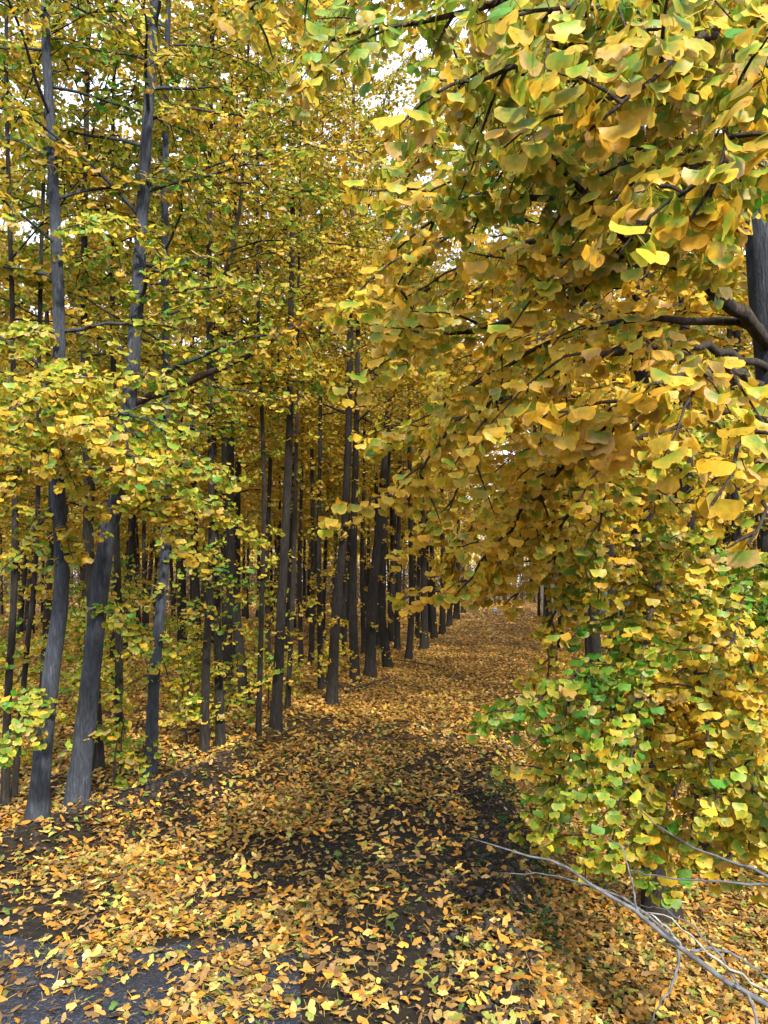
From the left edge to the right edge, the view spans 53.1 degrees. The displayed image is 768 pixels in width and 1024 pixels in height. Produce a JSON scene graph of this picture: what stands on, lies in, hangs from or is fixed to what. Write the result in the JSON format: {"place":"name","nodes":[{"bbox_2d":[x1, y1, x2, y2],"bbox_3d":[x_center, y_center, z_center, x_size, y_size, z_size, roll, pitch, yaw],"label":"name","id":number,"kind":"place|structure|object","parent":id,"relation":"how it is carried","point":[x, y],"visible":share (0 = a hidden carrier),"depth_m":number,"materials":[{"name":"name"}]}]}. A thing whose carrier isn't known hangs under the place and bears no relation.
{"place":"outdoors","nodes":[
{"label":"outdoors","id":0,"kind":"place"},
{"bbox_2d":[0,935,300,1023],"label":"road","id":1,"kind":"structure","parent":0,"point":[30,1014],"depth_m":3.05,"materials":[{"name":"asphalt"}]},
{"bbox_2d":[0,596,527,1023],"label":"path","id":2,"kind":"structure","parent":0,"point":[35,928],"depth_m":4.23,"materials":[{"name":"soil"}]},
{"bbox_2d":[0,0,751,586],"label":"sky","id":3,"kind":"structure","parent":0,"point":[381,71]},
{"bbox_2d":[0,587,767,1023],"bbox_3d":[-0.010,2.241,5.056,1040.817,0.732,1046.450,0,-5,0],"label":"ground","id":4,"kind":"structure","parent":0,"point":[90,833],"depth_m":5.12,"materials":[{"name":"soil"}]},
{"bbox_2d":[0,639,31,763],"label":"ginkgo sapling","id":5,"kind":"object","parent":4,"relation":"on","point":[3,646],"visible":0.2,"depth_m":6.39,"materials":[{"name":"yellow plant"}]},
{"bbox_2d":[0,517,44,614],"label":"ginkgo tree","id":6,"kind":"object","parent":4,"relation":"on","point":[2,606],"visible":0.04,"depth_m":38.02,"materials":[{"name":"yellow plant"}]},
{"bbox_2d":[0,283,47,589],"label":"ginkgo tree","id":7,"kind":"object","parent":4,"relation":"on","point":[22,524],"visible":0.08,"depth_m":18.40,"materials":[{"name":"yellow plant"}]},
{"bbox_2d":[6,304,66,630],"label":"ginkgo tree","id":8,"kind":"object","parent":4,"relation":"on","point":[29,580],"visible":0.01,"depth_m":27.44,"materials":[{"name":"plant"}]},
{"bbox_2d":[0,87,73,445],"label":"ginkgo tree","id":9,"kind":"object","parent":4,"relation":"on","point":[22,311],"visible":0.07,"depth_m":12.38,"materials":[{"name":"yellow plant"}]},
{"bbox_2d":[0,578,86,716],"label":"ginkgo sapling","id":10,"kind":"object","parent":4,"relation":"on","point":[78,588],"visible":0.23,"depth_m":9.14,"materials":[{"name":"yellow plant"}]},
{"bbox_2d":[6,301,80,632],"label":"ginkgo tree","id":11,"kind":"object","parent":4,"relation":"on","point":[22,602],"visible":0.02,"depth_m":24.16,"materials":[{"name":"plant"}]},
{"bbox_2d":[0,544,122,712],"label":"ginkgo sapling","id":12,"kind":"object","parent":4,"relation":"on","point":[41,644],"visible":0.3,"depth_m":7.86,"materials":[{"name":"yellow plant"}]},
{"bbox_2d":[0,185,135,634],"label":"ginkgo tree","id":13,"kind":"object","parent":4,"relation":"on","point":[30,487],"visible":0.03,"depth_m":16.96,"materials":[{"name":"yellow plant"}]},
{"bbox_2d":[4,199,134,637],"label":"ginkgo tree","id":14,"kind":"object","parent":4,"relation":"on","point":[82,565],"visible":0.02,"depth_m":18.41,"materials":[{"name":"plant"}]},
{"bbox_2d":[0,0,151,378],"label":"ginkgo tree","id":15,"kind":"object","parent":4,"relation":"on","point":[3,310],"visible":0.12,"depth_m":7.43,"materials":[{"name":"yellow plant"}]},
{"bbox_2d":[0,0,158,707],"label":"ginkgo tree","id":16,"kind":"object","parent":4,"relation":"on","point":[46,593],"visible":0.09,"depth_m":9.53,"materials":[{"name":"yellow plant"}]},
{"bbox_2d":[41,303,120,632],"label":"ginkgo tree","id":17,"kind":"object","parent":4,"relation":"on","point":[80,523],"visible":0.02,"depth_m":21.46,"materials":[{"name":"yellow plant"}]},
{"bbox_2d":[29,595,137,746],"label":"ginkgo sapling","id":18,"kind":"object","parent":4,"relation":"on","point":[73,683],"visible":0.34,"depth_m":7.25,"materials":[{"name":"yellow plant"}]},
{"bbox_2d":[37,573,155,689],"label":"ginkgo sapling","id":19,"kind":"object","parent":4,"relation":"on","point":[131,587],"visible":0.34,"depth_m":8.71,"materials":[{"name":"yellow plant"}]},
{"bbox_2d":[0,169,204,663],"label":"ginkgo tree","id":20,"kind":"object","parent":4,"relation":"on","point":[28,495],"visible":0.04,"depth_m":13.62,"materials":[{"name":"yellow plant"}]},
{"bbox_2d":[0,34,205,702],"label":"ginkgo tree","id":21,"kind":"object","parent":4,"relation":"on","point":[120,72],"visible":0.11,"depth_m":10.99,"materials":[{"name":"yellow plant"}]},
{"bbox_2d":[52,689,175,790],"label":"ginkgo sapling","id":22,"kind":"object","parent":4,"relation":"on","point":[126,755],"visible":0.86,"depth_m":5.73,"materials":[{"name":"yellow plant"}]},
{"bbox_2d":[0,0,230,771],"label":"ginkgo tree","id":23,"kind":"object","parent":4,"relation":"on","point":[98,760],"visible":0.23,"depth_m":6.45,"materials":[{"name":"yellow plant"}]},
{"bbox_2d":[0,0,231,806],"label":"ginkgo tree","id":24,"kind":"object","parent":4,"relation":"on","point":[66,210],"visible":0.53,"depth_m":5.34,"materials":[{"name":"yellow plant"}]},
{"bbox_2d":[0,0,238,801],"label":"ginkgo tree","id":25,"kind":"object","parent":4,"relation":"on","point":[33,588],"visible":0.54,"depth_m":5.50,"materials":[{"name":"yellow plant"}]},
{"bbox_2d":[0,0,246,823],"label":"ginkgo tree","id":26,"kind":"object","parent":4,"relation":"on","point":[98,437],"visible":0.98,"depth_m":4.57,"materials":[{"name":"yellow plant"}]},
{"bbox_2d":[0,0,256,753],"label":"ginkgo tree","id":27,"kind":"object","parent":4,"relation":"on","point":[117,593],"visible":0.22,"depth_m":6.86,"materials":[{"name":"yellow plant"}]},
{"bbox_2d":[68,194,188,660],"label":"ginkgo tree","id":28,"kind":"object","parent":4,"relation":"on","point":[131,539],"visible":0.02,"depth_m":15.55,"materials":[{"name":"grey plant"}]},
{"bbox_2d":[120,312,159,629],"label":"ginkgo tree","id":29,"kind":"object","parent":4,"relation":"on","point":[144,613],"visible":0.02,"depth_m":25.08,"materials":[{"name":"grey plant"}]},
{"bbox_2d":[77,306,207,636],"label":"ginkgo tree","id":30,"kind":"object","parent":4,"relation":"on","point":[136,550],"visible":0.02,"depth_m":20.32,"materials":[{"name":"grey plant"}]},
{"bbox_2d":[96,454,204,623],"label":"ginkgo tree","id":31,"kind":"object","parent":4,"relation":"on","point":[138,556],"visible":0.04,"depth_m":27.65,"materials":[{"name":"grey plant"}]},
{"bbox_2d":[121,557,191,679],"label":"ginkgo sapling","id":32,"kind":"object","parent":4,"relation":"on","point":[125,570],"visible":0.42,"depth_m":11.09,"materials":[{"name":"yellow plant"}]},
{"bbox_2d":[127,421,204,625],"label":"ginkgo tree","id":33,"kind":"object","parent":4,"relation":"on","point":[152,556],"visible":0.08,"depth_m":29.35,"materials":[{"name":"grey plant"}]},
{"bbox_2d":[111,620,226,748],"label":"ginkgo sapling","id":34,"kind":"object","parent":4,"relation":"on","point":[183,685],"visible":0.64,"depth_m":7.54,"materials":[{"name":"yellow plant"}]},
{"bbox_2d":[146,427,207,620],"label":"ginkgo tree","id":35,"kind":"object","parent":4,"relation":"on","point":[172,611],"visible":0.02,"depth_m":31.72,"materials":[{"name":"plant"}]},
{"bbox_2d":[0,0,357,808],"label":"ginkgo tree","id":36,"kind":"object","parent":4,"relation":"on","point":[78,782],"visible":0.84,"depth_m":5.14,"materials":[{"name":"yellow plant"}]},
{"bbox_2d":[0,0,369,779],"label":"ginkgo tree","id":37,"kind":"object","parent":4,"relation":"on","point":[158,636],"visible":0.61,"depth_m":6.15,"materials":[{"name":"yellow plant"}]},
{"bbox_2d":[160,607,212,696],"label":"ginkgo sapling","id":38,"kind":"object","parent":4,"relation":"on","point":[195,661],"visible":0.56,"depth_m":10.55,"materials":[{"name":"yellow plant"}]},
{"bbox_2d":[28,0,354,707],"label":"ginkgo tree","id":39,"kind":"object","parent":4,"relation":"on","point":[238,640],"visible":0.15,"depth_m":9.74,"materials":[{"name":"yellow plant"}]},
{"bbox_2d":[119,195,276,664],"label":"ginkgo tree","id":40,"kind":"object","parent":4,"relation":"on","point":[180,605],"visible":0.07,"depth_m":14.84,"materials":[{"name":"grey plant"}]},
{"bbox_2d":[117,58,284,671],"bbox_3d":[-3.385,-2.768,14.113,3.178,11.576,3.204,3,-6,-26],"label":"ginkgo tree","id":41,"kind":"object","parent":4,"relation":"on","point":[195,586],"visible":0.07,"depth_m":13.50,"materials":[{"name":"plant"}]},
{"bbox_2d":[144,291,277,642],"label":"ginkgo tree","id":42,"kind":"object","parent":4,"relation":"on","point":[153,533],"visible":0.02,"depth_m":19.62,"materials":[{"name":"yellow plant"}]},
{"bbox_2d":[168,646,262,737],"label":"ginkgo sapling","id":43,"kind":"object","parent":4,"relation":"on","point":[240,700],"visible":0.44,"depth_m":7.96,"materials":[{"name":"yellow plant"}]},
{"bbox_2d":[0,0,437,694],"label":"ginkgo tree","id":44,"kind":"object","parent":4,"relation":"on","point":[178,22],"visible":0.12,"depth_m":11.22,"materials":[{"name":"yellow plant"}]},
{"bbox_2d":[90,0,358,748],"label":"ginkgo tree","id":45,"kind":"object","parent":4,"relation":"on","point":[220,728],"visible":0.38,"depth_m":7.48,"materials":[{"name":"yellow plant"}]},
{"bbox_2d":[65,0,400,753],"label":"ginkgo tree","id":46,"kind":"object","parent":4,"relation":"on","point":[207,628],"visible":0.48,"depth_m":7.24,"materials":[{"name":"yellow plant"}]},
{"bbox_2d":[158,163,310,658],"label":"ginkgo tree","id":47,"kind":"object","parent":4,"relation":"on","point":[238,551],"visible":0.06,"depth_m":16.30,"materials":[{"name":"plant"}]},
{"bbox_2d":[219,415,277,618],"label":"ginkgo tree","id":48,"kind":"object","parent":4,"relation":"on","point":[248,561],"visible":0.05,"depth_m":32.64,"materials":[{"name":"plant"}]},
{"bbox_2d":[187,203,317,623],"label":"ginkgo tree","id":49,"kind":"object","parent":4,"relation":"on","point":[247,506],"visible":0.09,"depth_m":18.21,"materials":[{"name":"yellow plant"}]},
{"bbox_2d":[232,579,277,690],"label":"ginkgo sapling","id":50,"kind":"object","parent":4,"relation":"on","point":[266,602],"visible":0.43,"depth_m":11.42,"materials":[{"name":"yellow plant"}]},
{"bbox_2d":[138,87,373,675],"bbox_3d":[-2.235,-2.371,12.276,4.845,10.302,4.499,0,-5,0],"label":"ginkgo tree","id":51,"kind":"object","parent":4,"relation":"on","point":[268,549],"visible":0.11,"depth_m":12.58,"materials":[{"name":"yellow plant"}]},
{"bbox_2d":[120,0,401,736],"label":"ginkgo tree","id":52,"kind":"object","parent":4,"relation":"on","point":[260,645],"visible":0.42,"depth_m":7.67,"materials":[{"name":"yellow plant"}]},
{"bbox_2d":[245,645,304,711],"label":"ginkgo sapling","id":53,"kind":"object","parent":4,"relation":"on","point":[266,684],"visible":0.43,"depth_m":9.57,"materials":[{"name":"yellow plant"}]},
{"bbox_2d":[214,160,352,652],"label":"ginkgo tree","id":54,"kind":"object","parent":4,"relation":"on","point":[257,464],"visible":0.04,"depth_m":17.94,"materials":[{"name":"plant"}]},
{"bbox_2d":[241,418,329,623],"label":"ginkgo tree","id":55,"kind":"object","parent":4,"relation":"on","point":[272,577],"visible":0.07,"depth_m":28.88,"materials":[{"name":"plant"}]},
{"bbox_2d":[244,382,338,597],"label":"ginkgo tree","id":56,"kind":"object","parent":4,"relation":"on","point":[280,524],"visible":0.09,"depth_m":24.29,"materials":[{"name":"yellow plant"}]},
{"bbox_2d":[103,1,481,689],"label":"ginkgo tree","id":57,"kind":"object","parent":4,"relation":"on","point":[321,585],"visible":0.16,"depth_m":11.07,"materials":[{"name":"yellow plant"}]},
{"bbox_2d":[2,732,586,1023],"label":"soil clods","id":58,"kind":"object","parent":4,"relation":"on","point":[480,890],"visible":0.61,"depth_m":4.39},
{"bbox_2d":[186,0,411,732],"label":"ginkgo tree","id":59,"kind":"object","parent":4,"relation":"on","point":[276,714],"visible":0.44,"depth_m":8.08,"materials":[{"name":"yellow plant"}]},
{"bbox_2d":[273,393,325,617],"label":"ginkgo tree","id":60,"kind":"object","parent":4,"relation":"on","point":[304,573],"visible":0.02,"depth_m":36.88,"materials":[{"name":"plant"}]},
{"bbox_2d":[217,101,385,664],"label":"ginkgo tree","id":61,"kind":"object","parent":4,"relation":"on","point":[312,590],"visible":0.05,"depth_m":14.70,"materials":[{"name":"plant"}]},
{"bbox_2d":[241,272,369,615],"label":"ginkgo tree","id":62,"kind":"object","parent":4,"relation":"on","point":[329,490],"visible":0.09,"depth_m":19.29,"materials":[{"name":"yellow plant"}]},
{"bbox_2d":[141,0,470,711],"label":"ginkgo tree","id":63,"kind":"object","parent":4,"relation":"on","point":[327,360],"visible":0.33,"depth_m":9.22,"materials":[{"name":"yellow plant"}]},
{"bbox_2d":[243,204,396,663],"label":"ginkgo tree","id":64,"kind":"object","parent":4,"relation":"on","point":[299,572],"visible":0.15,"depth_m":14.88,"materials":[{"name":"yellow plant"}]},
{"bbox_2d":[272,321,372,638],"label":"ginkgo tree","id":65,"kind":"object","parent":4,"relation":"on","point":[324,564],"visible":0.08,"depth_m":21.83,"materials":[{"name":"yellow plant"}]},
{"bbox_2d":[310,601,362,684],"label":"ginkgo sapling","id":66,"kind":"object","parent":4,"relation":"on","point":[326,655],"visible":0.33,"depth_m":11.58,"materials":[{"name":"yellow plant"}]},
{"bbox_2d":[246,170,427,655],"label":"ginkgo tree","id":67,"kind":"object","parent":4,"relation":"on","point":[343,617],"visible":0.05,"depth_m":16.49,"materials":[{"name":"yellow plant"}]},
{"bbox_2d":[234,156,446,641],"bbox_3d":[-0.892,-2.950,20.497,5.406,13.004,6.406,-4,-7,34],"label":"ginkgo tree","id":68,"kind":"object","parent":4,"relation":"on","point":[336,487],"visible":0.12,"depth_m":19.59,"materials":[{"name":"yellow plant"}]},
{"bbox_2d":[222,69,469,683],"bbox_3d":[-0.398,-2.202,12.519,4.172,10.036,4.714,0,-5,0],"label":"ginkgo tree","id":69,"kind":"object","parent":4,"relation":"on","point":[353,635],"visible":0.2,"depth_m":12.43,"materials":[{"name":"yellow plant"}]},
{"bbox_2d":[184,0,510,706],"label":"ginkgo tree","id":70,"kind":"object","parent":4,"relation":"on","point":[332,662],"visible":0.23,"depth_m":10.16,"materials":[{"name":"yellow plant"}]},
{"bbox_2d":[251,142,459,678],"bbox_3d":[-0.057,-1.777,13.536,3.912,9.451,3.573,-2,-6,17],"label":"ginkgo tree","id":71,"kind":"object","parent":4,"relation":"on","point":[370,668],"visible":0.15,"depth_m":13.23,"materials":[{"name":"plant"}]},
{"bbox_2d":[279,133,449,653],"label":"ginkgo tree","id":72,"kind":"object","parent":4,"relation":"on","point":[362,611],"visible":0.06,"depth_m":17.43,"materials":[{"name":"plant"}]},
{"bbox_2d":[304,225,450,648],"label":"ginkgo tree","id":73,"kind":"object","parent":4,"relation":"on","point":[401,453],"visible":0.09,"depth_m":18.76,"materials":[{"name":"yellow plant"}]},
{"bbox_2d":[275,216,484,632],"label":"ginkgo tree","id":74,"kind":"object","parent":4,"relation":"on","point":[426,512],"visible":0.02,"depth_m":23.97,"materials":[{"name":"yellow plant"}]},
{"bbox_2d":[2,477,760,608],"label":"wood","id":75,"kind":"object","parent":4,"relation":"on","point":[253,558],"visible":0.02,"depth_m":58.36,"materials":[{"name":"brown plant"}]},
{"bbox_2d":[298,261,468,641],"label":"ginkgo tree","id":76,"kind":"object","parent":4,"relation":"on","point":[390,627],"visible":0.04,"depth_m":21.55,"materials":[{"name":"yellow plant"}]},
{"bbox_2d":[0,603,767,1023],"bbox_3d":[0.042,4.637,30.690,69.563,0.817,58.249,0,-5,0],"label":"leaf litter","id":77,"kind":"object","parent":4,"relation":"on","point":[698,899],"visible":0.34,"depth_m":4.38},
{"bbox_2d":[470,835,767,1023],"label":"dead branch","id":78,"kind":"object","parent":77,"relation":"on","point":[671,938],"visible":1,"depth_m":2.50,"materials":[{"name":"grey wood"}]},
{"bbox_2d":[357,427,425,594],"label":"ginkgo tree","id":79,"kind":"object","parent":4,"relation":"on","point":[402,545],"visible":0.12,"depth_m":28.43,"materials":[{"name":"yellow plant"}]},
{"bbox_2d":[314,141,491,659],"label":"ginkgo tree","id":80,"kind":"object","parent":4,"relation":"on","point":[409,643],"visible":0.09,"depth_m":16.49,"materials":[{"name":"plant"}]},
{"bbox_2d":[317,131,490,667],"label":"ginkgo tree","id":81,"kind":"object","parent":4,"relation":"on","point":[384,640],"visible":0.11,"depth_m":14.86,"materials":[{"name":"plant"}]},
{"bbox_2d":[353,224,462,649],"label":"ginkgo tree","id":82,"kind":"object","parent":4,"relation":"on","point":[424,643],"visible":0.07,"depth_m":19.04,"materials":[{"name":"plant"}]},
{"bbox_2d":[334,214,499,649],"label":"ginkgo tree","id":83,"kind":"object","parent":4,"relation":"on","point":[397,640],"visible":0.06,"depth_m":18.77,"materials":[{"name":"plant"}]},
{"bbox_2d":[378,352,465,638],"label":"ginkgo tree","id":84,"kind":"object","parent":4,"relation":"on","point":[434,624],"visible":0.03,"depth_m":23.01,"materials":[{"name":"grey plant"}]},
{"bbox_2d":[403,389,445,640],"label":"ginkgo tree","id":85,"kind":"object","parent":4,"relation":"on","point":[417,623],"visible":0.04,"depth_m":22.19,"materials":[{"name":"grey plant"}]},
{"bbox_2d":[431,393,509,634],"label":"ginkgo tree","id":86,"kind":"object","parent":4,"relation":"on","point":[442,622],"visible":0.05,"depth_m":24.89,"materials":[{"name":"grey plant"}]},
{"bbox_2d":[208,0,767,616],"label":"ginkgo tree","id":87,"kind":"object","parent":4,"relation":"on","point":[710,198],"visible":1,"depth_m":1.95,"materials":[{"name":"yellow plant"}]},
{"bbox_2d":[251,0,767,928],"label":"ginkgo tree","id":88,"kind":"object","parent":4,"relation":"on","point":[605,724],"visible":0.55,"depth_m":3.41,"materials":[{"name":"yellow plant"}]},
{"bbox_2d":[464,755,595,1004],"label":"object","id":89,"kind":"object","parent":4,"relation":"on","point":[535,897],"visible":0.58,"depth_m":4.80,"materials":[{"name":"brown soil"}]},
{"bbox_2d":[472,310,627,647],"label":"ginkgo tree","id":90,"kind":"object","parent":4,"relation":"on","point":[559,615],"visible":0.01,"depth_m":20.83,"materials":[{"name":"yellow plant"}]},
{"bbox_2d":[364,0,750,719],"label":"ginkgo tree","id":91,"kind":"object","parent":4,"relation":"on","point":[586,642],"visible":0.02,"depth_m":9.74,"materials":[{"name":"yellow plant"}]},
{"bbox_2d":[419,176,701,668],"bbox_3d":[3.639,-2.143,17.041,5.839,11.290,5.093,0,-5,5],"label":"ginkgo tree","id":92,"kind":"object","parent":4,"relation":"on","point":[548,613],"visible":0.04,"depth_m":16.60,"materials":[{"name":"yellow plant"}]},
{"bbox_2d":[417,3,756,665],"bbox_3d":[2.766,-2.153,9.481,4.596,10.222,5.293,1,-5,-6],"label":"ginkgo tree","id":93,"kind":"object","parent":4,"relation":"on","point":[594,644],"visible":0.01,"depth_m":9.26,"materials":[{"name":"yellow plant"}]},
{"bbox_2d":[417,0,767,905],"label":"ginkgo tree","id":94,"kind":"object","parent":4,"relation":"on","point":[737,600],"visible":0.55,"depth_m":3.21,"materials":[{"name":"yellow plant"}]},
{"bbox_2d":[479,2,721,786],"bbox_3d":[2.170,-1.951,7.818,2.137,9.484,2.243,-4,-7,36],"label":"ginkgo tree","id":95,"kind":"object","parent":4,"relation":"on","point":[610,552],"visible":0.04,"depth_m":7.59,"materials":[{"name":"yellow plant"}]},
{"bbox_2d":[595,52,754,575],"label":"ginkgo tree","id":96,"kind":"object","parent":4,"relation":"on","point":[727,533],"visible":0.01,"depth_m":9.01,"materials":[{"name":"yellow plant"}]},
{"bbox_2d":[607,249,767,667],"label":"ginkgo tree","id":97,"kind":"object","parent":4,"relation":"on","point":[763,535],"visible":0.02,"depth_m":6.98,"materials":[{"name":"yellow plant"}]},
{"bbox_2d":[611,28,767,662],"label":"ginkgo tree","id":98,"kind":"object","parent":4,"relation":"on","point":[736,532],"depth_m":7.97,"materials":[{"name":"yellow plant"}]},
{"bbox_2d":[630,810,767,885],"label":"dead branch","id":99,"kind":"object","parent":4,"relation":"on","point":[741,865],"visible":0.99,"depth_m":2.73,"materials":[{"name":"grey wood"}]},
{"bbox_2d":[673,312,765,667],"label":"ginkgo tree","id":100,"kind":"object","parent":4,"relation":"on","point":[757,515],"visible":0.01,"depth_m":13.67,"materials":[{"name":"yellow plant"}]},
{"bbox_2d":[691,785,767,874],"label":"ginkgo sapling","id":101,"kind":"object","parent":4,"relation":"on","point":[763,867],"visible":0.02,"depth_m":5.26,"materials":[{"name":"yellow plant"}]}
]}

